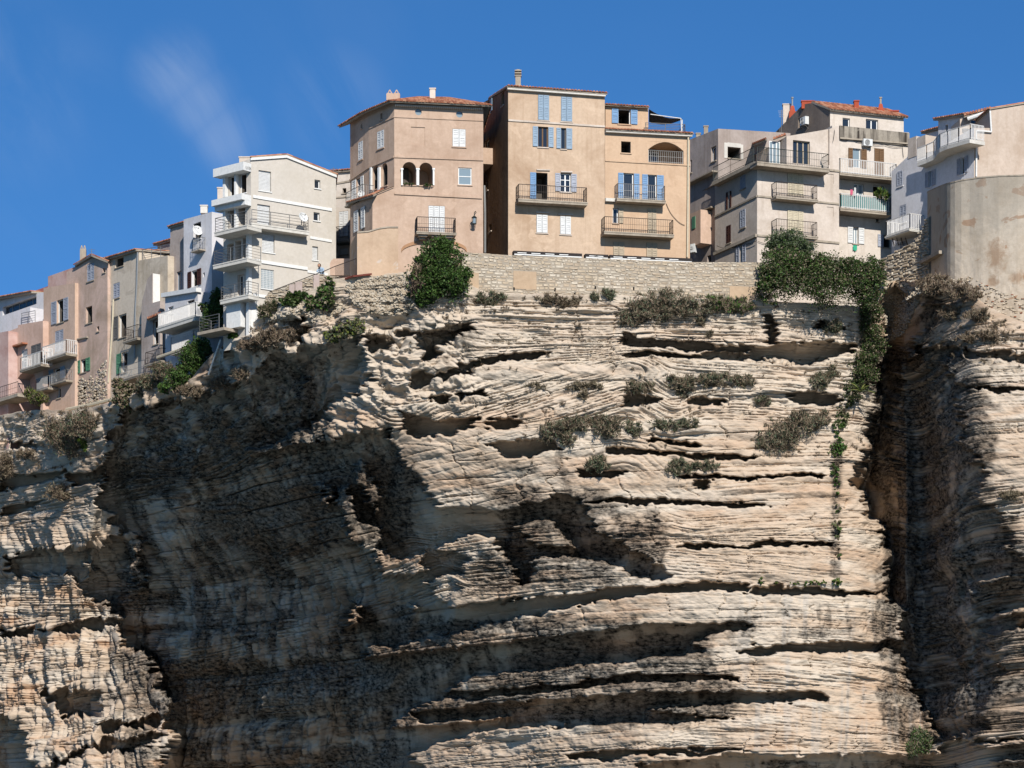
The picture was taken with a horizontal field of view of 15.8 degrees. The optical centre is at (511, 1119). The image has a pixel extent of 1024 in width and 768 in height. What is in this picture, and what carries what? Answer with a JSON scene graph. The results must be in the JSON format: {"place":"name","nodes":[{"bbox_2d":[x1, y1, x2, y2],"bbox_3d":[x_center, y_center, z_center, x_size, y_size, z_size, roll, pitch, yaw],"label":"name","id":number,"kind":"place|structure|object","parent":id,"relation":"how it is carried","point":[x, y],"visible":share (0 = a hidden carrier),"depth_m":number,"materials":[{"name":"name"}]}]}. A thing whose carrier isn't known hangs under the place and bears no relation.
{"place":"outdoors","nodes":[
{"label":"outdoors","id":0,"kind":"place"},
{"bbox_2d":[0,271,1023,767],"bbox_3d":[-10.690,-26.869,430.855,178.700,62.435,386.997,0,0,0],"label":"cliff","id":1,"kind":"structure","parent":0,"point":[356,553],"depth_m":252.32,"materials":[{"name":"stone"}]},
{"bbox_2d":[0,446,37,479],"bbox_3d":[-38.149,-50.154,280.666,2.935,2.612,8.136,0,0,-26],"label":"shrub","id":2,"kind":"object","parent":1,"relation":"on","point":[5,468],"visible":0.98,"depth_m":280.68,"materials":[{"name":"green plant"}]},
{"bbox_2d":[0,331,39,449],"bbox_3d":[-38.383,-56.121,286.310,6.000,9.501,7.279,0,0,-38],"label":"rose house","id":3,"kind":"structure","parent":1,"relation":"on","point":[8,361],"depth_m":281.98,"materials":[{"name":"pink paint"}]},
{"bbox_2d":[0,286,47,331],"bbox_3d":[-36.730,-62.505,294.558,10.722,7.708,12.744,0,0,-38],"label":"modern house","id":4,"kind":"structure","parent":1,"relation":"on","point":[20,308],"depth_m":290.08,"materials":[{"name":"white paint"}]},
{"bbox_2d":[6,298,35,313],"bbox_3d":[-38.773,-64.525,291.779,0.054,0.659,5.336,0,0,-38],"label":"window","id":5,"kind":"structure","parent":4,"relation":"in","point":[30,302],"depth_m":291.99,"materials":[{"name":"blue glass"}]},
{"bbox_2d":[0,321,52,409],"bbox_3d":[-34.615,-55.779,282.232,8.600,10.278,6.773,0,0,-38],"label":"orange house","id":6,"kind":"structure","parent":1,"relation":"on","point":[32,339],"depth_m":280.04,"materials":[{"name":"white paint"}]},
{"bbox_2d":[22,349,27,367],"bbox_3d":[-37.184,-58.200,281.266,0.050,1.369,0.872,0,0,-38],"label":"window","id":7,"kind":"structure","parent":6,"relation":"in","point":[24,352],"depth_m":281.28,"materials":[{"name":"white paint"}]},
{"bbox_2d":[22,386,49,406],"bbox_3d":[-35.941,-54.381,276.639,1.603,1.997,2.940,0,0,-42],"label":"shrub","id":8,"kind":"object","parent":1,"relation":"on","point":[33,396],"visible":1,"depth_m":276.18,"materials":[{"name":"green plant"}]},
{"bbox_2d":[41,481,71,502],"bbox_3d":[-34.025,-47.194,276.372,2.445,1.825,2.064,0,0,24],"label":"shrub","id":9,"kind":"object","parent":1,"relation":"on","point":[61,494],"visible":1,"depth_m":276.00,"materials":[{"name":"brown plant"}]},
{"bbox_2d":[36,267,77,410],"bbox_3d":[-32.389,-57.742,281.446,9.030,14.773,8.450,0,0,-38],"label":"salmon house","id":10,"kind":"structure","parent":1,"relation":"on","point":[58,383],"depth_m":277.61,"materials":[{"name":"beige paint"}]},
{"bbox_2d":[35,407,97,460],"bbox_3d":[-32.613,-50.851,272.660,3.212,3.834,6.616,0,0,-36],"label":"shrub","id":11,"kind":"object","parent":1,"relation":"on","point":[65,438],"visible":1,"depth_m":272.65,"materials":[{"name":"green plant"}]},
{"bbox_2d":[77,433,87,451],"bbox_3d":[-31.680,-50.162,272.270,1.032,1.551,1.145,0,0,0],"label":"shrub","id":12,"kind":"object","parent":1,"relation":"on","point":[83,444],"visible":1,"depth_m":272.05,"materials":[{"name":"green plant"}]},
{"bbox_2d":[67,245,109,406],"bbox_3d":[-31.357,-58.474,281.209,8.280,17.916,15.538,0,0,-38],"label":"pink gabled house","id":13,"kind":"structure","parent":1,"relation":"on","point":[90,275],"depth_m":274.84,"materials":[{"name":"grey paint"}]},
{"bbox_2d":[107,299,113,382],"bbox_3d":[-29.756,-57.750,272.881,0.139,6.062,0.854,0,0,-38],"label":"drainpipe","id":14,"kind":"object","parent":13,"relation":"attached to","point":[111,340],"visible":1,"depth_m":272.77,"materials":[{"name":"beige metal"}]},
{"bbox_2d":[65,397,113,410],"bbox_3d":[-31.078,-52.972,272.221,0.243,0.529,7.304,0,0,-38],"label":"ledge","id":15,"kind":"object","parent":1,"relation":"on","point":[91,404],"visible":0.66,"depth_m":272.13,"materials":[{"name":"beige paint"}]},
{"bbox_2d":[108,377,135,413],"bbox_3d":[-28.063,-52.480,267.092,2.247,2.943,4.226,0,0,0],"label":"shrub","id":16,"kind":"object","parent":1,"relation":"on","point":[122,390],"visible":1,"depth_m":265.54,"materials":[{"name":"green plant"}]},
{"bbox_2d":[102,244,173,446],"bbox_3d":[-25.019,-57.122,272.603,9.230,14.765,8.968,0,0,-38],"label":"beige house","id":17,"kind":"structure","parent":1,"relation":"on","point":[125,365],"depth_m":270.95,"materials":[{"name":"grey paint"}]},
{"bbox_2d":[134,252,137,358],"bbox_3d":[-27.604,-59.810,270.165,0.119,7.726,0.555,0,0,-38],"label":"drainpipe","id":18,"kind":"object","parent":17,"relation":"attached to","point":[135,302],"visible":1,"depth_m":270.14,"materials":[{"name":"metal"}]},
{"bbox_2d":[152,238,169,255],"bbox_3d":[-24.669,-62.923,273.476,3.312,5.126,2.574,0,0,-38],"label":"roof hut","id":19,"kind":"object","parent":17,"relation":"on","point":[166,242],"visible":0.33,"depth_m":272.62,"materials":[{"name":"concrete"}]},
{"bbox_2d":[141,273,165,380],"bbox_3d":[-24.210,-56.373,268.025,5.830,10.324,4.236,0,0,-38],"label":"grey brown house","id":20,"kind":"structure","parent":1,"relation":"on","point":[152,339],"depth_m":267.45,"materials":[{"name":"white paint"}]},
{"bbox_2d":[131,359,175,399],"bbox_3d":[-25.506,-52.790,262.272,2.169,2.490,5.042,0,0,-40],"label":"shrub","id":21,"kind":"object","parent":1,"relation":"on","point":[145,382],"visible":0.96,"depth_m":262.16,"materials":[{"name":"green plant"}]},
{"bbox_2d":[156,345,189,358],"bbox_3d":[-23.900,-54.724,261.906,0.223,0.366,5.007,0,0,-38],"label":"sewer pipe","id":22,"kind":"object","parent":1,"relation":"on","point":[167,354],"visible":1,"depth_m":262.52,"materials":[{"name":"beige paint"}]},
{"bbox_2d":[167,221,183,290],"bbox_3d":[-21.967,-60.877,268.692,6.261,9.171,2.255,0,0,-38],"label":"brown house","id":23,"kind":"structure","parent":1,"relation":"on","point":[177,240],"depth_m":266.98,"materials":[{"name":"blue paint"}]},
{"bbox_2d":[178,271,181,289],"bbox_3d":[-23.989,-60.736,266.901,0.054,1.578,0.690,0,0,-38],"label":"window","id":24,"kind":"structure","parent":23,"relation":"in","point":[179,273],"depth_m":266.97,"materials":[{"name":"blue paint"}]},
{"bbox_2d":[157,335,213,394],"bbox_3d":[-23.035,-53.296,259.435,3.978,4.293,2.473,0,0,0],"label":"ivy bank","id":25,"kind":"structure","parent":1,"relation":"on","point":[195,354],"depth_m":259.04,"materials":[{"name":"green plant"}]},
{"bbox_2d":[156,187,222,409],"bbox_3d":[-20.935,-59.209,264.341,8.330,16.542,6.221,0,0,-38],"label":"grey white house","id":26,"kind":"structure","parent":1,"relation":"on","point":[178,321],"depth_m":262.58,"materials":[{"name":"paint"}]},
{"bbox_2d":[193,226,201,237],"bbox_3d":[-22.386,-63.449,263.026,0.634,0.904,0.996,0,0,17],"label":"satellite dish","id":27,"kind":"object","parent":26,"relation":"attached to","point":[197,230],"visible":1,"depth_m":262.89,"materials":[{"name":"white plastic"}]},
{"bbox_2d":[172,365,250,398],"bbox_3d":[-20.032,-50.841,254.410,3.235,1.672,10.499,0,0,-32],"label":"shrub","id":28,"kind":"object","parent":1,"relation":"on","point":[188,391],"visible":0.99,"depth_m":253.77,"materials":[{"name":"green plant"}]},
{"bbox_2d":[208,338,221,374],"bbox_3d":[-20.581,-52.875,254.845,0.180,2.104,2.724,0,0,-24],"label":"leaning pole","id":29,"kind":"object","parent":1,"relation":"on","point":[214,356],"visible":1,"depth_m":254.77,"materials":[{"name":"grey metal"}]},
{"bbox_2d":[197,153,337,350],"bbox_3d":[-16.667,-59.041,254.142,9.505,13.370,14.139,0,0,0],"label":"apartment house","id":30,"kind":"structure","parent":1,"relation":"on","point":[270,242],"depth_m":249.85,"materials":[{"name":"white paint"}]},
{"bbox_2d":[197,287,222,330],"bbox_3d":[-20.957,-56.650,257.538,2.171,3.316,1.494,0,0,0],"label":"plant","id":31,"kind":"object","parent":30,"relation":"attached to","point":[213,306],"depth_m":257.25,"materials":[{"name":"green plant"}]},
{"bbox_2d":[261,269,273,289],"bbox_3d":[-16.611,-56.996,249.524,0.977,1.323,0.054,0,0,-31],"label":"window","id":32,"kind":"structure","parent":30,"relation":"in","point":[267,276],"depth_m":249.57,"materials":[{"name":"white paint"}]},
{"bbox_2d":[256,299,279,319],"bbox_3d":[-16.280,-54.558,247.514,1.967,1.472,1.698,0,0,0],"label":"shrub","id":33,"kind":"object","parent":1,"relation":"on","point":[265,309],"visible":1,"depth_m":247.19,"materials":[{"name":"green plant"}]},
{"bbox_2d":[234,319,307,353],"bbox_3d":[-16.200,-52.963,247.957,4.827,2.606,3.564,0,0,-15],"label":"shrub","id":34,"kind":"object","parent":1,"relation":"on","point":[267,337],"visible":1,"depth_m":247.41,"materials":[{"name":"green plant"}]},
{"bbox_2d":[277,290,308,307],"bbox_3d":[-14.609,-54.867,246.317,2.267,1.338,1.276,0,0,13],"label":"shrub","id":35,"kind":"object","parent":1,"relation":"on","point":[293,299],"visible":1,"depth_m":245.95,"materials":[{"name":"green plant"}]},
{"bbox_2d":[265,274,339,323],"bbox_3d":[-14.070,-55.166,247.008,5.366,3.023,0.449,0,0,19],"label":"parapet wall","id":36,"kind":"structure","parent":1,"relation":"on","point":[308,284],"depth_m":246.99,"materials":[{"name":"stone"}]},
{"bbox_2d":[269,258,355,291],"bbox_3d":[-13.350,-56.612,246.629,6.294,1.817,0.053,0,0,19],"label":"handrail","id":37,"kind":"object","parent":36,"relation":"on","point":[330,268],"visible":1,"depth_m":245.98,"materials":[{"name":"metal"}]},
{"bbox_2d":[303,276,336,311],"bbox_3d":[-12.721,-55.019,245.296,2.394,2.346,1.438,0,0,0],"label":"shrub","id":38,"kind":"object","parent":1,"relation":"on","point":[323,297],"visible":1,"depth_m":245.05,"materials":[{"name":"green plant"}]},
{"bbox_2d":[330,259,349,275],"bbox_3d":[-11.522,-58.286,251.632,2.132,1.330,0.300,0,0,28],"label":"alley wall","id":39,"kind":"structure","parent":1,"relation":"on","point":[333,263],"depth_m":251.64,"materials":[{"name":"beige paint"}]},
{"bbox_2d":[331,168,349,277],"bbox_3d":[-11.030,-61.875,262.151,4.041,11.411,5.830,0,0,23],"label":"narrow house","id":40,"kind":"structure","parent":1,"relation":"on","point":[343,226],"depth_m":260.25,"materials":[{"name":"white paint"}]},
{"bbox_2d":[323,317,365,343],"bbox_3d":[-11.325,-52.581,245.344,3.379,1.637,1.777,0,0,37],"label":"shrub","id":41,"kind":"object","parent":1,"relation":"on","point":[350,329],"visible":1,"depth_m":244.71,"materials":[{"name":"green plant"}]},
{"bbox_2d":[338,88,492,275],"bbox_3d":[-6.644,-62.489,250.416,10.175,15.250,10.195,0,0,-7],"label":"octagonal house","id":42,"kind":"structure","parent":1,"relation":"on","point":[396,141],"depth_m":246.55,"materials":[{"name":"beige paint"}]},
{"bbox_2d":[458,168,471,184],"bbox_3d":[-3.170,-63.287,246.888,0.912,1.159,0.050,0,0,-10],"label":"window","id":43,"kind":"structure","parent":42,"relation":"in","point":[464,174],"depth_m":246.90,"materials":[{"name":"white paint"}]},
{"bbox_2d":[484,185,485,252],"bbox_3d":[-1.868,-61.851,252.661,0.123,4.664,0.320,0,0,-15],"label":"drainpipe","id":44,"kind":"object","parent":42,"relation":"attached to","point":[484,219],"visible":0.99,"depth_m":252.52,"materials":[{"name":"metal"}]},
{"bbox_2d":[407,263,426,297],"bbox_3d":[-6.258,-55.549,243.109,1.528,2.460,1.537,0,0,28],"label":"dead branches","id":45,"kind":"object","parent":1,"relation":"on","point":[417,284],"visible":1,"depth_m":242.90,"materials":[{"name":"brown plant"}]},
{"bbox_2d":[404,234,473,308],"bbox_3d":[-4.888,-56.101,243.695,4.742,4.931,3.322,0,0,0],"label":"fig tree","id":46,"kind":"object","parent":1,"relation":"on","point":[441,275],"visible":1,"depth_m":243.12,"materials":[{"name":"green plant"}]},
{"bbox_2d":[475,290,509,305],"bbox_3d":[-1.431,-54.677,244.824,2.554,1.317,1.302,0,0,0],"label":"shrub","id":47,"kind":"object","parent":1,"relation":"on","point":[489,300],"visible":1,"depth_m":244.65,"materials":[{"name":"green plant"}]},
{"bbox_2d":[1,286,1023,478],"bbox_3d":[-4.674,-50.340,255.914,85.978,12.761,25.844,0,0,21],"label":"dry grass","id":48,"kind":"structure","parent":1,"relation":"on","point":[206,442],"depth_m":247.23,"materials":[{"name":"brown plant"}]},
{"bbox_2d":[534,292,583,311],"bbox_3d":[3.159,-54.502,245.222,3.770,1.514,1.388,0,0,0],"label":"shrub","id":49,"kind":"object","parent":1,"relation":"on","point":[561,302],"visible":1,"depth_m":245.01,"materials":[{"name":"green plant"}]},
{"bbox_2d":[524,380,604,401],"bbox_3d":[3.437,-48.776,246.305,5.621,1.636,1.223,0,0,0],"label":"shrub","id":50,"kind":"object","parent":1,"relation":"on","point":[577,385],"visible":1,"depth_m":246.13,"materials":[{"name":"green plant"}]},
{"bbox_2d":[536,412,624,447],"bbox_3d":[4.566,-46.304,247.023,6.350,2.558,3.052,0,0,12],"label":"shrub","id":51,"kind":"object","parent":1,"relation":"on","point":[561,430],"visible":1,"depth_m":246.46,"materials":[{"name":"green plant"}]},
{"bbox_2d":[262,273,920,344],"bbox_3d":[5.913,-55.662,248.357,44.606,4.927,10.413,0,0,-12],"label":"rubble","id":52,"kind":"object","parent":1,"relation":"on","point":[897,309],"visible":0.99,"depth_m":245.13,"materials":[{"name":"stone"}]},
{"bbox_2d":[582,454,610,474],"bbox_3d":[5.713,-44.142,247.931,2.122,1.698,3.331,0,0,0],"label":"shrub","id":53,"kind":"object","parent":1,"relation":"on","point":[595,461],"visible":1,"depth_m":246.84,"materials":[{"name":"green plant"}]},
{"bbox_2d":[589,287,617,301],"bbox_3d":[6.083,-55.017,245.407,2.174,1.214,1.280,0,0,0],"label":"shrub","id":54,"kind":"object","parent":1,"relation":"on","point":[608,294],"visible":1,"depth_m":245.17,"materials":[{"name":"green plant"}]},
{"bbox_2d":[460,252,763,305],"bbox_3d":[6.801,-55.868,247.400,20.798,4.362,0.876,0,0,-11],"label":"retaining wall","id":55,"kind":"structure","parent":1,"relation":"on","point":[521,274],"depth_m":246.90,"materials":[{"name":"stone"}]},
{"bbox_2d":[483,69,606,257],"bbox_3d":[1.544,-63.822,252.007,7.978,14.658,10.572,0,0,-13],"label":"tall ochre house","id":56,"kind":"structure","parent":55,"relation":"on","point":[544,165],"depth_m":248.06,"materials":[{"name":"beige paint"}]},
{"bbox_2d":[538,127,547,146],"bbox_3d":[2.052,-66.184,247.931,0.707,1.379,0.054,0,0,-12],"label":"window","id":57,"kind":"structure","parent":56,"relation":"in","point":[542,131],"depth_m":247.93,"materials":[{"name":"glass"}]},
{"bbox_2d":[561,128,565,148],"bbox_3d":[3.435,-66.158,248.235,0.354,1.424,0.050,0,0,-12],"label":"window","id":58,"kind":"structure","parent":56,"relation":"in","point":[563,131],"depth_m":248.23,"materials":[{"name":"grey glass"}]},
{"bbox_2d":[560,174,569,191],"bbox_3d":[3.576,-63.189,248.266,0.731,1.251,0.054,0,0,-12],"label":"window","id":59,"kind":"structure","parent":56,"relation":"in","point":[564,178],"depth_m":248.23,"materials":[{"name":"white paint"}]},
{"bbox_2d":[512,251,581,257],"bbox_3d":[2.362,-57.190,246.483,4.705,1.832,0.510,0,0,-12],"label":"folded awning","id":60,"kind":"object","parent":55,"relation":"on","point":[547,254],"visible":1,"depth_m":246.29,"materials":[{"name":"grey fabric"}]},
{"bbox_2d":[584,254,607,258],"bbox_3d":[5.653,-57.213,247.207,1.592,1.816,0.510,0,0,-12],"label":"folded awning","id":61,"kind":"object","parent":55,"relation":"on","point":[598,256],"visible":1,"depth_m":247.00,"materials":[{"name":"grey fabric"}]},
{"bbox_2d":[608,255,691,261],"bbox_3d":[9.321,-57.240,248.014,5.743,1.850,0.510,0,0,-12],"label":"folded awning","id":62,"kind":"object","parent":55,"relation":"on","point":[623,257],"visible":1,"depth_m":247.78,"materials":[{"name":"grey fabric"}]},
{"bbox_2d":[601,103,693,257],"bbox_3d":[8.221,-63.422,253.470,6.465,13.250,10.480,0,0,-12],"label":"peach house","id":63,"kind":"structure","parent":1,"relation":"on","point":[645,175],"depth_m":249.30,"materials":[{"name":"beige paint"}]},
{"bbox_2d":[623,173,632,197],"bbox_3d":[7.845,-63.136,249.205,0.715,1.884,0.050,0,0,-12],"label":"window","id":64,"kind":"structure","parent":63,"relation":"in","point":[627,178],"depth_m":249.20,"materials":[{"name":"glass"}]},
{"bbox_2d":[648,175,655,199],"bbox_3d":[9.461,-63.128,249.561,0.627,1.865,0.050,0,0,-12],"label":"window","id":65,"kind":"structure","parent":63,"relation":"in","point":[651,178],"depth_m":249.57,"materials":[{"name":"glass"}]},
{"bbox_2d":[649,152,658,162],"bbox_3d":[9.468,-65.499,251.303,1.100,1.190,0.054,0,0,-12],"label":"loggia window","id":66,"kind":"structure","parent":63,"relation":"in","point":[653,156],"depth_m":251.34,"materials":[{"name":"white paint"}]},
{"bbox_2d":[649,109,682,130],"bbox_3d":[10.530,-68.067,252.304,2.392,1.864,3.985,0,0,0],"label":"awning","id":67,"kind":"object","parent":63,"relation":"on","point":[654,117],"visible":0.9,"depth_m":251.85,"materials":[{"name":"grey fabric"}]},
{"bbox_2d":[687,137,688,256],"bbox_3d":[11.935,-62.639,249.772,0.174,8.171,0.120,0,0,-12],"label":"drainpipe","id":68,"kind":"object","parent":63,"relation":"attached to","point":[687,190],"visible":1,"depth_m":249.73,"materials":[{"name":"beige metal"}]},
{"bbox_2d":[624,415,700,436],"bbox_3d":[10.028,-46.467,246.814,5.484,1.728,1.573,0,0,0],"label":"shrub","id":69,"kind":"object","parent":1,"relation":"on","point":[630,428],"visible":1,"depth_m":246.68,"materials":[{"name":"green plant"}]},
{"bbox_2d":[616,285,715,327],"bbox_3d":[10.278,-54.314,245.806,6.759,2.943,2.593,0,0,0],"label":"shrub","id":70,"kind":"object","parent":1,"relation":"on","point":[663,301],"visible":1,"depth_m":245.45,"materials":[{"name":"green plant"}]},
{"bbox_2d":[620,370,756,398],"bbox_3d":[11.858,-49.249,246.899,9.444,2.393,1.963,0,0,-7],"label":"shrub","id":71,"kind":"object","parent":1,"relation":"on","point":[684,386],"visible":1,"depth_m":246.63,"materials":[{"name":"green plant"}]},
{"bbox_2d":[663,455,720,477],"bbox_3d":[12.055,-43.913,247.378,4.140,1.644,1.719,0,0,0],"label":"shrub","id":72,"kind":"object","parent":1,"relation":"on","point":[673,464],"visible":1,"depth_m":247.13,"materials":[{"name":"green plant"}]},
{"bbox_2d":[693,315,713,338],"bbox_3d":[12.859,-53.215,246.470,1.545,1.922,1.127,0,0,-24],"label":"shrub","id":73,"kind":"object","parent":1,"relation":"on","point":[709,332],"visible":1,"depth_m":246.31,"materials":[{"name":"green plant"}]},
{"bbox_2d":[698,293,756,314],"bbox_3d":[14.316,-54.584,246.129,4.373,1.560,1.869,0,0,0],"label":"shrub","id":74,"kind":"object","parent":1,"relation":"on","point":[736,306],"visible":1,"depth_m":245.94,"materials":[{"name":"green plant"}]},
{"bbox_2d":[690,125,789,261],"bbox_3d":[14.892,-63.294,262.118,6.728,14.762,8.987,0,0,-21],"label":"blank walled house","id":75,"kind":"structure","parent":1,"relation":"on","point":[709,151],"depth_m":258.14,"materials":[{"name":"white paint"}]},
{"bbox_2d":[754,394,773,406],"bbox_3d":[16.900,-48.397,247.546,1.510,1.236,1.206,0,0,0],"label":"shrub","id":76,"kind":"object","parent":1,"relation":"on","point":[760,401],"visible":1,"depth_m":247.32,"materials":[{"name":"green plant"}]},
{"bbox_2d":[703,126,839,304],"bbox_3d":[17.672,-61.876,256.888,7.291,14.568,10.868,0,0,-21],"label":"stained corner house","id":77,"kind":"structure","parent":1,"relation":"on","point":[789,182],"depth_m":253.49,"materials":[{"name":"beige paint"}]},
{"bbox_2d":[769,141,779,162],"bbox_3d":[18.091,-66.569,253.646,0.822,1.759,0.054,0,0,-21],"label":"window","id":78,"kind":"structure","parent":77,"relation":"in","point":[772,144],"depth_m":253.62,"materials":[{"name":"white paint"}]},
{"bbox_2d":[793,141,808,164],"bbox_3d":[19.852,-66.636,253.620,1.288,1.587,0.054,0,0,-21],"label":"window","id":79,"kind":"structure","parent":77,"relation":"in","point":[798,146],"depth_m":253.62,"materials":[{"name":"blue glass"}]},
{"bbox_2d":[761,226,818,261],"bbox_3d":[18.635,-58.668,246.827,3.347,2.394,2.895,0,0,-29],"label":"olive tree","id":80,"kind":"object","parent":1,"relation":"on","point":[790,237],"visible":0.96,"depth_m":246.32,"materials":[{"name":"green plant"}]},
{"bbox_2d":[752,407,832,456],"bbox_3d":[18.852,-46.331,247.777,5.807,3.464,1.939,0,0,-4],"label":"shrub","id":81,"kind":"object","parent":1,"relation":"on","point":[784,433],"visible":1,"depth_m":247.49,"materials":[{"name":"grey plant"}]},
{"bbox_2d":[758,577,842,586],"bbox_3d":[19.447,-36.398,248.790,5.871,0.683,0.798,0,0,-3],"label":"ledge plants","id":82,"kind":"object","parent":1,"relation":"on","point":[836,580],"visible":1,"depth_m":248.75,"materials":[{"name":"green plant"}]},
{"bbox_2d":[753,239,888,315],"bbox_3d":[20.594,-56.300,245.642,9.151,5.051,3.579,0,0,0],"label":"ivy hedge","id":83,"kind":"object","parent":1,"relation":"on","point":[817,273],"visible":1,"depth_m":245.12,"materials":[{"name":"green plant"}]},
{"bbox_2d":[806,362,841,393],"bbox_3d":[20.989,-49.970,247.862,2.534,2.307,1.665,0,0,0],"label":"shrub","id":84,"kind":"object","parent":1,"relation":"on","point":[820,377],"visible":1,"depth_m":247.71,"materials":[{"name":"green plant"}]},
{"bbox_2d":[821,318,842,334],"bbox_3d":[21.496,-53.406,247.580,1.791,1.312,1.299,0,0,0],"label":"shrub","id":85,"kind":"object","parent":1,"relation":"on","point":[833,326],"visible":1,"depth_m":247.43,"materials":[{"name":"green plant"}]},
{"bbox_2d":[831,504,841,558],"bbox_3d":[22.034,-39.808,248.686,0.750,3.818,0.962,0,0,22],"label":"creeper","id":86,"kind":"object","parent":1,"relation":"on","point":[839,529],"visible":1,"depth_m":248.59,"materials":[{"name":"green plant"}]},
{"bbox_2d":[827,419,847,495],"bbox_3d":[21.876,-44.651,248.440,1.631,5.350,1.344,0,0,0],"label":"creeper","id":87,"kind":"object","parent":1,"relation":"attached to","point":[841,426],"visible":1,"depth_m":248.18,"materials":[{"name":"green plant"}]},
{"bbox_2d":[848,383,875,392],"bbox_3d":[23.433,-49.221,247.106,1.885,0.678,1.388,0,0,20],"label":"agave","id":88,"kind":"object","parent":1,"relation":"on","point":[859,389],"visible":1,"depth_m":247.22,"materials":[{"name":"green plant"}]},
{"bbox_2d":[834,300,891,425],"bbox_3d":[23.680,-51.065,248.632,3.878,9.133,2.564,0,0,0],"label":"hanging ivy","id":89,"kind":"object","parent":1,"relation":"hanging from","point":[868,355],"visible":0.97,"depth_m":248.28,"materials":[{"name":"green plant"}]},
{"bbox_2d":[825,125,909,305],"bbox_3d":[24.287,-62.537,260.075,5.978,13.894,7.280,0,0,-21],"label":"building","id":90,"kind":"structure","parent":1,"relation":"on","point":[865,214],"depth_m":257.54,"materials":[{"name":"white paint"}]},
{"bbox_2d":[853,149,859,167],"bbox_3d":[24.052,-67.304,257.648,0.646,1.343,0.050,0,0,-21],"label":"window","id":91,"kind":"structure","parent":90,"relation":"in","point":[856,152],"depth_m":257.68,"materials":[{"name":"glass"}]},
{"bbox_2d":[854,184,862,209],"bbox_3d":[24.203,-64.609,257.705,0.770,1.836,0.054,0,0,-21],"label":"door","id":92,"kind":"structure","parent":90,"relation":"in","point":[859,188],"depth_m":257.74,"materials":[{"name":"white paint"}]},
{"bbox_2d":[862,138,872,150],"bbox_3d":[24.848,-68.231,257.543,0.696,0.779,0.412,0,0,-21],"label":"air conditioner","id":93,"kind":"object","parent":90,"relation":"attached to","point":[867,143],"visible":1,"depth_m":257.39,"materials":[{"name":"white plastic"}]},
{"bbox_2d":[873,187,891,199],"bbox_3d":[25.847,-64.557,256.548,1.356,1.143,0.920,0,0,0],"label":"balcony plant","id":94,"kind":"object","parent":90,"relation":"on","point":[885,194],"visible":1,"depth_m":256.52,"materials":[{"name":"green plant"}]},
{"bbox_2d":[879,216,930,295],"bbox_3d":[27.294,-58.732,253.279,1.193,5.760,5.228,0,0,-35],"label":"ramp wall","id":95,"kind":"structure","parent":1,"relation":"on","point":[903,263],"depth_m":252.41,"materials":[{"name":"stone"}]},
{"bbox_2d":[906,724,934,760],"bbox_3d":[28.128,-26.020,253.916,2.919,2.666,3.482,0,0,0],"label":"shrub","id":96,"kind":"object","parent":1,"relation":"on","point":[921,740],"visible":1,"depth_m":252.91,"materials":[{"name":"green plant"}]},
{"bbox_2d":[885,112,984,253],"bbox_3d":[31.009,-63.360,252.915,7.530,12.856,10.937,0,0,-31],"label":"white corner house","id":97,"kind":"structure","parent":1,"relation":"on","point":[937,157],"depth_m":252.82,"materials":[{"name":"grey paint"}]},
{"bbox_2d":[915,271,982,300],"bbox_3d":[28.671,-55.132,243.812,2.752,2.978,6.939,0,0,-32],"label":"shrub","id":98,"kind":"object","parent":1,"relation":"on","point":[936,283],"visible":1,"depth_m":242.62,"materials":[{"name":"brown plant"}]},
{"bbox_2d":[936,303,993,322],"bbox_3d":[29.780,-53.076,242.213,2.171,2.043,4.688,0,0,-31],"label":"shrub","id":99,"kind":"object","parent":1,"relation":"on","point":[979,315],"visible":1,"depth_m":241.05,"materials":[{"name":"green plant"}]},
{"bbox_2d":[919,174,1023,321],"bbox_3d":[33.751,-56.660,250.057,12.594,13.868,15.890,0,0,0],"label":"bastion","id":100,"kind":"object","parent":1,"relation":"on","point":[977,231],"visible":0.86,"depth_m":243.68,"materials":[{"name":"grey stone"}]},
{"bbox_2d":[951,102,1023,176],"bbox_3d":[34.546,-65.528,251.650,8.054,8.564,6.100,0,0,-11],"label":"sandy house","id":101,"kind":"structure","parent":100,"relation":"on","point":[1000,151],"depth_m":248.43,"materials":[{"name":"beige paint"}]},
{"bbox_2d":[975,110,991,176],"bbox_3d":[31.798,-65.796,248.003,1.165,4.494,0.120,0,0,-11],"label":"drainpipe","id":102,"kind":"object","parent":101,"relation":"attached to","point":[990,131],"visible":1,"depth_m":247.93,"materials":[{"name":"white paint"}]},
{"bbox_2d":[953,328,1016,343],"bbox_3d":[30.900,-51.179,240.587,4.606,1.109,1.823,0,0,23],"label":"shrub","id":103,"kind":"object","parent":1,"relation":"on","point":[993,335],"visible":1,"depth_m":240.24,"materials":[{"name":"brown plant"}]},
{"bbox_2d":[997,488,1023,502],"bbox_3d":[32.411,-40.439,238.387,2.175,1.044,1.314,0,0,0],"label":"shrub","id":104,"kind":"object","parent":1,"relation":"on","point":[1008,495],"visible":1,"depth_m":238.22,"materials":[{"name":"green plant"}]},
{"bbox_2d":[0,0,1023,294],"label":"sky","id":105,"kind":"structure","parent":0,"point":[117,117],"materials":[{"name":"blue"}]},
{"bbox_2d":[776,97,907,135],"bbox_3d":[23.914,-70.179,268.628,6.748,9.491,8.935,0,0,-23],"label":"top house","id":106,"kind":"structure","parent":0,"point":[823,115],"depth_m":265.64,"materials":[{"name":"white paint"}]},
{"bbox_2d":[800,116,808,128],"bbox_3d":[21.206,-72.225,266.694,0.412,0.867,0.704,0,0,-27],"label":"air conditioner","id":107,"kind":"object","parent":106,"relation":"attached to","point":[804,121],"visible":1,"depth_m":266.45,"materials":[{"name":"white plastic"}]},
{"bbox_2d":[866,119,876,128],"bbox_3d":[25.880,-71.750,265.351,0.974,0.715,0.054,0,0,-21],"label":"window","id":108,"kind":"structure","parent":106,"relation":"in","point":[870,124],"depth_m":265.34,"materials":[{"name":"white paint"}]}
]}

